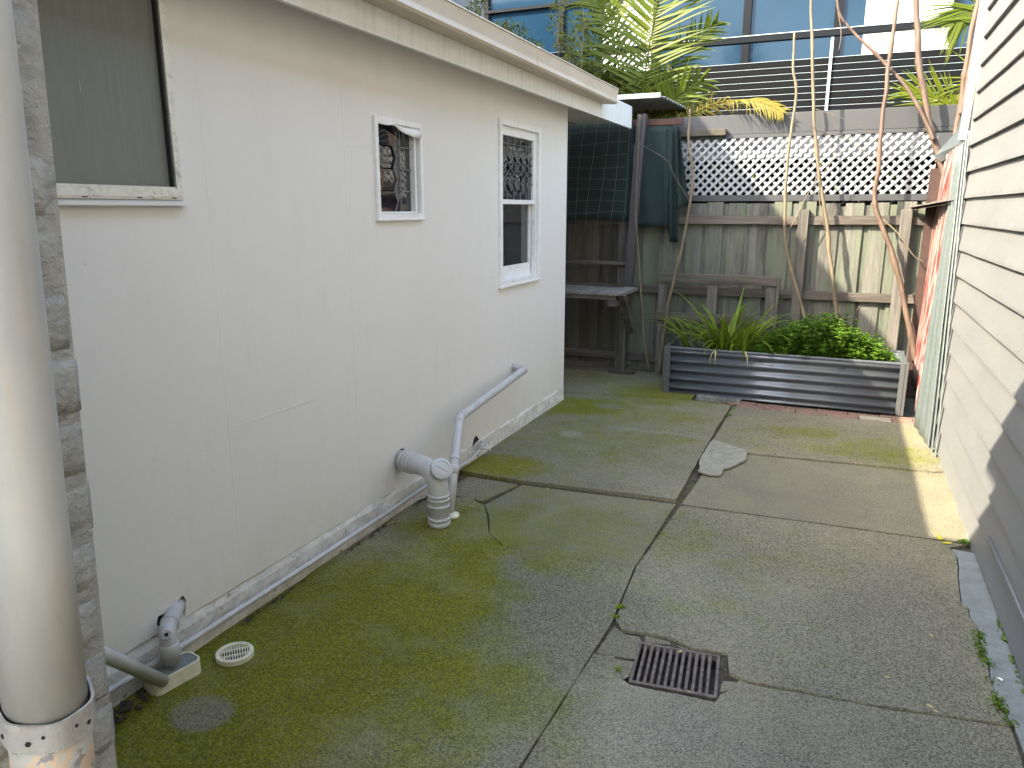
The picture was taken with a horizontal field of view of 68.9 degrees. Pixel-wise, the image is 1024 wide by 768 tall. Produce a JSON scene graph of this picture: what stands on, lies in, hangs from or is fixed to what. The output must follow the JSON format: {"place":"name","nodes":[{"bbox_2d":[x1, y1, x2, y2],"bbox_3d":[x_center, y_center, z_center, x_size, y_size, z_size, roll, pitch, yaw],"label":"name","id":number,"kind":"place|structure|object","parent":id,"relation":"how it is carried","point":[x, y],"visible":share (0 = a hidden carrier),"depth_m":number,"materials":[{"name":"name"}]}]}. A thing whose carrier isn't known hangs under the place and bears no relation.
{"place":"outdoors","nodes":[
{"label":"outdoors","id":0,"kind":"place"},
{"bbox_2d":[113,368,1023,767],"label":"concrete paving","id":1,"kind":"structure","parent":0,"point":[825,536],"depth_m":2.94,"materials":[{"name":"grey concrete"}]},
{"bbox_2d":[0,0,116,767],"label":"brick house","id":2,"kind":"structure","parent":1,"relation":"on","point":[41,161],"depth_m":0.99,"materials":[{"name":"paint"}]},
{"bbox_2d":[0,0,96,767],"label":"downpipe","id":3,"kind":"object","parent":2,"relation":"attached to","point":[48,717],"visible":1,"depth_m":0.86,"materials":[{"name":"paint"}]},
{"bbox_2d":[113,690,154,725],"bbox_3d":[-1.264,1.060,2.387,0.106,0.042,0.329,6,14,23],"label":"rubble","id":4,"kind":"object","parent":1,"relation":"on","point":[125,706],"visible":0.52,"depth_m":2.41,"materials":[{"name":"grey stone"}]},
{"bbox_2d":[143,651,200,695],"bbox_3d":[-1.166,0.994,2.563,0.092,0.056,0.180,9,16,33],"label":"gully trap","id":5,"kind":"object","parent":1,"relation":"on","point":[187,667],"visible":0.65,"depth_m":2.55,"materials":[{"name":"beige concrete"}]},
{"bbox_2d":[105,646,168,687],"bbox_3d":[-1.166,0.817,2.205,0.042,0.493,0.498,0,13,1],"label":"sink pipe","id":6,"kind":"object","parent":5,"relation":"attached to","point":[128,665],"visible":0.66,"depth_m":2.28,"materials":[{"name":"plastic"}]},
{"bbox_2d":[215,641,253,666],"bbox_3d":[-1.003,0.977,2.702,0.132,0.020,0.132,-5,14,-22],"label":"floor waste grate","id":7,"kind":"object","parent":1,"relation":"on","point":[233,654],"visible":1,"depth_m":2.69,"materials":[{"name":"beige plastic"}]},
{"bbox_2d":[138,471,462,693],"bbox_3d":[-0.394,0.596,4.349,0.056,0.016,4.200,6,14,23],"label":"dirt line","id":8,"kind":"object","parent":1,"relation":"on","point":[271,602],"visible":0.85,"depth_m":3.16,"materials":[{"name":"brown soil"}]},
{"bbox_2d":[37,0,631,706],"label":"cottage","id":9,"kind":"structure","parent":1,"relation":"on","point":[315,254],"depth_m":3.01,"materials":[{"name":"paint"}]},
{"bbox_2d":[37,0,189,205],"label":"window","id":10,"kind":"structure","parent":9,"relation":"in","point":[107,66],"depth_m":2.25,"materials":[{"name":"glass"}]},
{"bbox_2d":[158,598,185,665],"bbox_3d":[-1.181,0.860,2.594,0.068,0.152,0.232,-4,14,-15],"label":"drain pipe","id":11,"kind":"object","parent":9,"relation":"attached to","point":[169,648],"visible":0.99,"depth_m":2.53,"materials":[{"name":"plastic"}]},
{"bbox_2d":[109,483,427,693],"bbox_3d":[-1.351,1.020,2.243,0.030,0.042,4.500,6,14,23],"label":"conduit","id":12,"kind":"object","parent":9,"relation":"attached to","point":[120,683],"visible":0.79,"depth_m":3.03,"materials":[{"name":"plastic"}]},
{"bbox_2d":[372,115,424,220],"bbox_3d":[-0.573,-1.058,3.707,0.086,0.481,0.437,6,14,23],"label":"window","id":13,"kind":"structure","parent":9,"relation":"in","point":[397,144],"depth_m":3.73,"materials":[{"name":"white paint"}]},
{"bbox_2d":[394,449,452,528],"bbox_3d":[-0.476,0.526,3.882,0.432,0.366,0.124,12,18,42],"label":"drain pipe","id":14,"kind":"object","parent":9,"relation":"attached to","point":[435,474],"visible":0.99,"depth_m":3.77,"materials":[{"name":"plastic"}]},
{"bbox_2d":[459,436,491,468],"bbox_3d":[-0.300,0.453,4.541,0.102,0.113,0.675,6,14,23],"label":"water pipe","id":15,"kind":"object","parent":9,"relation":"attached to","point":[476,439],"visible":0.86,"depth_m":4.77,"materials":[{"name":"plastic"}]},
{"bbox_2d":[448,363,527,518],"bbox_3d":[-0.164,0.282,4.593,0.177,0.537,1.583,4,14,15],"label":"waste pipe","id":16,"kind":"object","parent":9,"relation":"attached to","point":[520,370],"visible":0.96,"depth_m":4.23,"materials":[{"name":"plastic"}]},
{"bbox_2d":[498,117,540,288],"bbox_3d":[0.028,-1.224,5.120,0.099,1.072,0.708,6,14,23],"label":"window","id":17,"kind":"structure","parent":9,"relation":"in","point":[519,156],"depth_m":5.17,"materials":[{"name":"white paint"}]},
{"bbox_2d":[617,92,694,114],"bbox_3d":[0.813,-2.821,7.633,1.845,0.107,1.546,6,14,23],"label":"roof sheet","id":18,"kind":"object","parent":9,"relation":"attached to","point":[643,102],"visible":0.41,"depth_m":7.04,"materials":[{"name":"paint"}]},
{"bbox_2d":[124,410,988,764],"bbox_3d":[0.811,0.711,3.867,2.588,0.006,4.843,6,14,23],"label":"grit","id":19,"kind":"object","parent":1,"relation":"on","point":[640,590],"visible":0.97,"depth_m":3.08,"materials":[{"name":"stone"}]},
{"bbox_2d":[564,364,609,371],"bbox_3d":[-0.042,-0.241,7.821,2.200,0.028,0.070,6,14,23],"label":"floor board","id":20,"kind":"object","parent":1,"relation":"on","point":[584,367],"visible":0.21,"depth_m":7.46,"materials":[{"name":"grey wood"}]},
{"bbox_2d":[612,603,627,608],"bbox_3d":[0.438,0.904,3.040,0.049,0.013,0.055,-8,15,-30],"label":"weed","id":21,"kind":"object","parent":1,"relation":"on","point":[619,606],"visible":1,"depth_m":3.04,"materials":[{"name":"green plant"}]},
{"bbox_2d":[608,368,635,374],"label":"floor block","id":22,"kind":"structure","parent":1,"relation":"on","point":[626,371],"depth_m":7.27,"materials":[{"name":"grey wood"}]},
{"bbox_2d":[565,285,637,370],"bbox_3d":[-0.169,-0.570,7.482,2.773,0.856,0.582,6,14,23],"label":"work bench","id":23,"kind":"object","parent":22,"relation":"on","point":[622,299],"visible":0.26,"depth_m":6.95,"materials":[{"name":"grey wood"}]},
{"bbox_2d":[617,114,647,367],"bbox_3d":[1.138,-1.283,7.099,0.195,2.420,0.080,6,14,23],"label":"carport post","id":24,"kind":"object","parent":1,"relation":"on","point":[630,259],"visible":0.47,"depth_m":6.98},
{"bbox_2d":[566,123,629,229],"bbox_3d":[-0.073,-2.027,7.426,2.725,1.000,0.005,6,14,23],"label":"wire mesh","id":25,"kind":"object","parent":24,"relation":"attached to","point":[603,177],"visible":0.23,"depth_m":7.04,"materials":[{"name":"metal"}]},
{"bbox_2d":[565,260,635,264],"bbox_3d":[-0.062,-1.274,7.660,2.700,0.035,0.040,6,14,23],"label":"cross rail","id":26,"kind":"object","parent":24,"relation":"attached to","point":[595,262],"visible":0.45,"depth_m":7.27,"materials":[{"name":"wood"}]},
{"bbox_2d":[568,118,683,126],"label":"carport beam","id":27,"kind":"structure","parent":24,"relation":"attached to","point":[662,122],"depth_m":6.79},
{"bbox_2d":[566,122,634,220],"bbox_3d":[-0.139,-2.077,7.485,2.750,0.930,0.051,6,14,23],"label":"shade cloth","id":28,"kind":"object","parent":27,"relation":"hanging from","point":[596,180],"visible":0.25,"depth_m":7.05,"materials":[{"name":"green fabric"}]},
{"bbox_2d":[635,125,678,241],"bbox_3d":[1.340,-1.834,6.887,0.450,1.030,0.082,6,14,23],"label":"shade cloth","id":29,"kind":"object","parent":27,"relation":"hanging from","point":[658,207],"visible":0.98,"depth_m":6.88,"materials":[{"name":"green fabric"}]},
{"bbox_2d":[677,126,688,209],"bbox_3d":[1.549,-1.946,6.750,0.134,0.730,0.062,6,14,23],"label":"shade cloth","id":30,"kind":"object","parent":27,"relation":"hanging from","point":[682,200],"visible":0.98,"depth_m":6.78,"materials":[{"name":"fabric"}]},
{"bbox_2d":[635,115,649,370],"bbox_3d":[1.233,-1.276,6.968,0.208,2.353,0.025,6,14,23],"label":"sapling","id":31,"kind":"object","parent":1,"relation":"on","point":[645,349],"visible":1,"depth_m":6.99,"materials":[{"name":"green plant"}]},
{"bbox_2d":[642,109,693,373],"bbox_3d":[1.399,-1.265,6.889,0.500,2.382,0.061,6,14,23],"label":"sapling","id":32,"kind":"object","parent":1,"relation":"on","point":[680,253],"visible":0.98,"depth_m":6.79,"materials":[{"name":"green plant"}]},
{"bbox_2d":[624,641,720,701],"bbox_3d":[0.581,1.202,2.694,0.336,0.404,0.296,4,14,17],"label":"drain grate","id":33,"kind":"object","parent":1,"relation":"in","point":[688,658],"visible":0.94,"depth_m":2.65,"materials":[{"name":"metal"}]},
{"bbox_2d":[655,273,779,373],"bbox_3d":[1.876,-0.527,6.941,1.100,0.979,0.060,6,14,23],"label":"old trellis","id":34,"kind":"object","parent":1,"relation":"on","point":[770,283],"visible":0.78,"depth_m":6.88,"materials":[{"name":"grey wood"}]},
{"bbox_2d":[696,394,741,403],"bbox_3d":[1.753,0.141,6.344,0.376,0.052,0.093,7,15,26],"label":"timber offcut","id":35,"kind":"object","parent":1,"relation":"on","point":[710,398],"visible":0.75,"depth_m":6.32,"materials":[{"name":"grey wood"}]},
{"bbox_2d":[698,440,747,476],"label":"broken slab","id":36,"kind":"structure","parent":1,"relation":"on","point":[717,458],"depth_m":4.79,"materials":[{"name":"concrete"}]},
{"bbox_2d":[564,201,925,371],"bbox_3d":[0.917,-0.933,7.411,5.896,1.696,0.124,6,14,23],"label":"paling fence","id":37,"kind":"object","parent":1,"relation":"on","point":[721,238],"visible":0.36,"depth_m":6.83,"materials":[{"name":"wood"}]},
{"bbox_2d":[911,158,945,391],"bbox_3d":[3.454,-0.928,6.229,0.070,1.876,0.972,6,14,23],"label":"corrugated sheet","id":38,"kind":"object","parent":37,"relation":"attached to","point":[919,345],"visible":0.45,"depth_m":6.06,"materials":[{"name":"red paint"}]},
{"bbox_2d":[909,199,957,209],"bbox_3d":[3.181,-1.358,5.665,0.217,0.078,1.501,6,14,23],"label":"shelf plank","id":39,"kind":"object","parent":37,"relation":"attached to","point":[926,205],"visible":0.85,"depth_m":5.95,"materials":[{"name":"brown wood"}]},
{"bbox_2d":[662,337,908,415],"bbox_3d":[2.300,-0.098,6.406,1.895,0.421,0.582,6,14,23],"label":"planter bed","id":40,"kind":"object","parent":1,"relation":"on","point":[861,385],"visible":0.92,"depth_m":6.13,"materials":[{"name":"metal"}]},
{"bbox_2d":[783,33,872,319],"bbox_3d":[2.647,-1.617,6.311,0.716,2.560,0.068,6,14,23],"label":"sapling","id":41,"kind":"object","parent":40,"relation":"in","point":[790,266],"visible":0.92,"depth_m":6.41,"materials":[{"name":"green plant"}]},
{"bbox_2d":[809,0,874,320],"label":"sapling","id":42,"kind":"object","parent":40,"relation":"in","point":[828,235],"visible":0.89,"depth_m":6.30,"materials":[{"name":"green plant"}]},
{"bbox_2d":[872,0,922,362],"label":"sapling","id":43,"kind":"object","parent":1,"relation":"on","point":[905,309],"visible":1,"depth_m":6.14,"materials":[{"name":"brown plant"}]},
{"bbox_2d":[906,168,963,397],"bbox_3d":[3.551,-0.804,6.194,0.350,1.900,0.030,6,14,23],"label":"gap board","id":44,"kind":"object","parent":1,"relation":"on","point":[934,184],"visible":0.21,"depth_m":6.18,"materials":[{"name":"wood"}]},
{"bbox_2d":[836,0,956,222],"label":"sapling","id":45,"kind":"object","parent":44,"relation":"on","point":[925,115],"visible":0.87,"depth_m":5.94,"materials":[{"name":"brown plant"}]},
{"bbox_2d":[953,0,979,133],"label":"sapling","id":46,"kind":"object","parent":44,"relation":"on","point":[967,60],"visible":0.53,"depth_m":5.82,"materials":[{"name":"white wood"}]},
{"bbox_2d":[914,145,958,411],"bbox_3d":[3.202,-0.745,5.685,0.054,2.009,0.594,6,14,23],"label":"corrugated sheet","id":47,"kind":"object","parent":1,"relation":"on","point":[948,172],"visible":0.59,"depth_m":5.64,"materials":[{"name":"red paint"}]},
{"bbox_2d":[934,0,986,161],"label":"roof flashing","id":48,"kind":"object","parent":47,"relation":"attached to","point":[955,139],"visible":0.95,"depth_m":5.11,"materials":[{"name":"white metal"}]},
{"bbox_2d":[914,143,963,446],"bbox_3d":[2.931,-0.573,5.115,0.071,2.075,0.646,6,14,23],"label":"corrugated sheet","id":49,"kind":"object","parent":1,"relation":"on","point":[923,410],"visible":0.94,"depth_m":5.21,"materials":[{"name":"white metal"}]},
{"bbox_2d":[956,538,970,545],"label":"weeds","id":50,"kind":"object","parent":1,"relation":"on","point":[965,541],"visible":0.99,"depth_m":3.62,"materials":[{"name":"green plant"}]},
{"bbox_2d":[931,0,1023,683],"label":"weatherboard house","id":51,"kind":"structure","parent":1,"relation":"on","point":[980,449],"depth_m":3.71,"materials":[{"name":"paint"}]},
{"bbox_2d":[927,130,969,456],"bbox_3d":[2.888,-0.575,4.942,0.036,2.134,0.681,6,14,24],"label":"edge flashing","id":52,"kind":"object","parent":51,"relation":"attached to","point":[962,178],"visible":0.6,"depth_m":4.94,"materials":[{"name":"white metal"}]},
{"bbox_2d":[970,629,1018,727],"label":"weeds","id":53,"kind":"object","parent":1,"relation":"on","point":[997,702],"visible":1,"depth_m":2.56,"materials":[{"name":"green plant"}]},
{"bbox_2d":[996,618,1023,692],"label":"weeds","id":54,"kind":"object","parent":1,"relation":"on","point":[1011,659],"visible":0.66,"depth_m":2.68,"materials":[{"name":"green plant"}]},
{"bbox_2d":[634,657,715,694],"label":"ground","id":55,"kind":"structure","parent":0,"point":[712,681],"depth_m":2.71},
{"bbox_2d":[464,0,592,68],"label":"bamboo","id":56,"kind":"object","parent":55,"relation":"on","point":[557,42],"visible":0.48,"depth_m":7.57,"materials":[{"name":"green plant"}]},
{"bbox_2d":[560,46,704,146],"bbox_3d":[1.210,-2.099,8.490,1.853,3.374,0.616,6,14,23],"label":"leafy shrub","id":57,"kind":"object","parent":55,"relation":"on","point":[586,63],"visible":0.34,"depth_m":8.08,"materials":[{"name":"green plant"}]},
{"bbox_2d":[559,0,729,145],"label":"palm tree","id":58,"kind":"object","parent":55,"relation":"on","point":[606,48],"visible":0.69,"depth_m":7.77,"materials":[{"name":"green plant"}]},
{"bbox_2d":[485,0,975,162],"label":"office building","id":59,"kind":"structure","parent":55,"relation":"on","point":[751,57],"depth_m":9.27,"materials":[{"name":"paint"}]},
{"bbox_2d":[490,0,558,9],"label":"window","id":60,"kind":"structure","parent":59,"relation":"in","point":[494,4],"depth_m":11.20,"materials":[{"name":"blue glass"}]},
{"bbox_2d":[490,7,559,52],"bbox_3d":[0.192,-4.720,11.365,1.150,1.766,0.020,6,14,23],"label":"window","id":61,"kind":"structure","parent":59,"relation":"in","point":[536,19],"depth_m":11.14,"materials":[{"name":"blue glass"}]},
{"bbox_2d":[564,5,603,71],"bbox_3d":[1.382,-4.602,10.861,1.326,1.766,0.020,6,14,23],"label":"window","id":62,"kind":"structure","parent":59,"relation":"in","point":[570,10],"depth_m":10.90,"materials":[{"name":"blue glass"}]},
{"bbox_2d":[656,0,743,68],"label":"window","id":63,"kind":"structure","parent":59,"relation":"in","point":[730,11],"depth_m":10.19,"materials":[{"name":"blue glass"}]},
{"bbox_2d":[748,0,835,62],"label":"window","id":64,"kind":"structure","parent":59,"relation":"in","point":[768,16],"depth_m":9.82,"materials":[{"name":"blue glass"}]},
{"bbox_2d":[839,0,865,55],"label":"window","id":65,"kind":"structure","parent":59,"relation":"in","point":[854,10],"depth_m":9.53,"materials":[{"name":"blue glass"}]},
{"bbox_2d":[954,0,975,47],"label":"window","id":66,"kind":"structure","parent":59,"relation":"in","point":[958,45],"depth_m":9.09,"materials":[{"name":"blue glass"}]},
{"bbox_2d":[632,113,908,202],"bbox_3d":[2.033,-1.344,7.176,3.083,2.505,0.604,6,14,23],"label":"garden shrub","id":67,"kind":"object","parent":55,"relation":"on","point":[658,117],"visible":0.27,"depth_m":6.86,"materials":[{"name":"green plant"}]},
{"bbox_2d":[632,104,973,206],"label":"neighbour wall","id":68,"kind":"structure","parent":55,"relation":"on","point":[904,120],"depth_m":6.60,"materials":[{"name":"grey paint"}]},
{"bbox_2d":[674,91,791,120],"bbox_3d":[1.751,-2.323,6.970,0.386,0.690,1.644,-12,18,-42],"label":"yellow frond palm","id":69,"kind":"object","parent":68,"relation":"on","point":[778,110],"visible":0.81,"depth_m":6.58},
{"bbox_2d":[682,132,938,200],"bbox_3d":[2.574,-1.899,6.604,2.150,0.545,0.140,6,14,23],"label":"lattice screen","id":70,"kind":"object","parent":68,"relation":"attached to","point":[898,149],"visible":0.77,"depth_m":6.54,"materials":[{"name":"paint"}]},
{"bbox_2d":[887,0,975,154],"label":"fan palm","id":71,"kind":"object","parent":55,"relation":"on","point":[955,21],"visible":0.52,"depth_m":6.90,"materials":[{"name":"green plant"}]},
{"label":"soil","id":72,"kind":"object","parent":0,"visible":0},
{"bbox_2d":[632,286,805,365],"bbox_3d":[1.838,-0.546,6.576,1.176,0.643,1.587,-11,17,-38],"label":"strap leaf plant","id":73,"kind":"object","parent":72,"relation":"on","point":[729,338],"visible":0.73,"depth_m":6.47,"materials":[{"name":"green plant"}]},
{"bbox_2d":[750,312,898,367],"bbox_3d":[2.594,-0.370,6.202,1.190,0.452,0.610,6,14,23],"label":"weed bush","id":74,"kind":"object","parent":72,"relation":"on","point":[829,337],"visible":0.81,"depth_m":6.09,"materials":[{"name":"green plant"}]}
]}

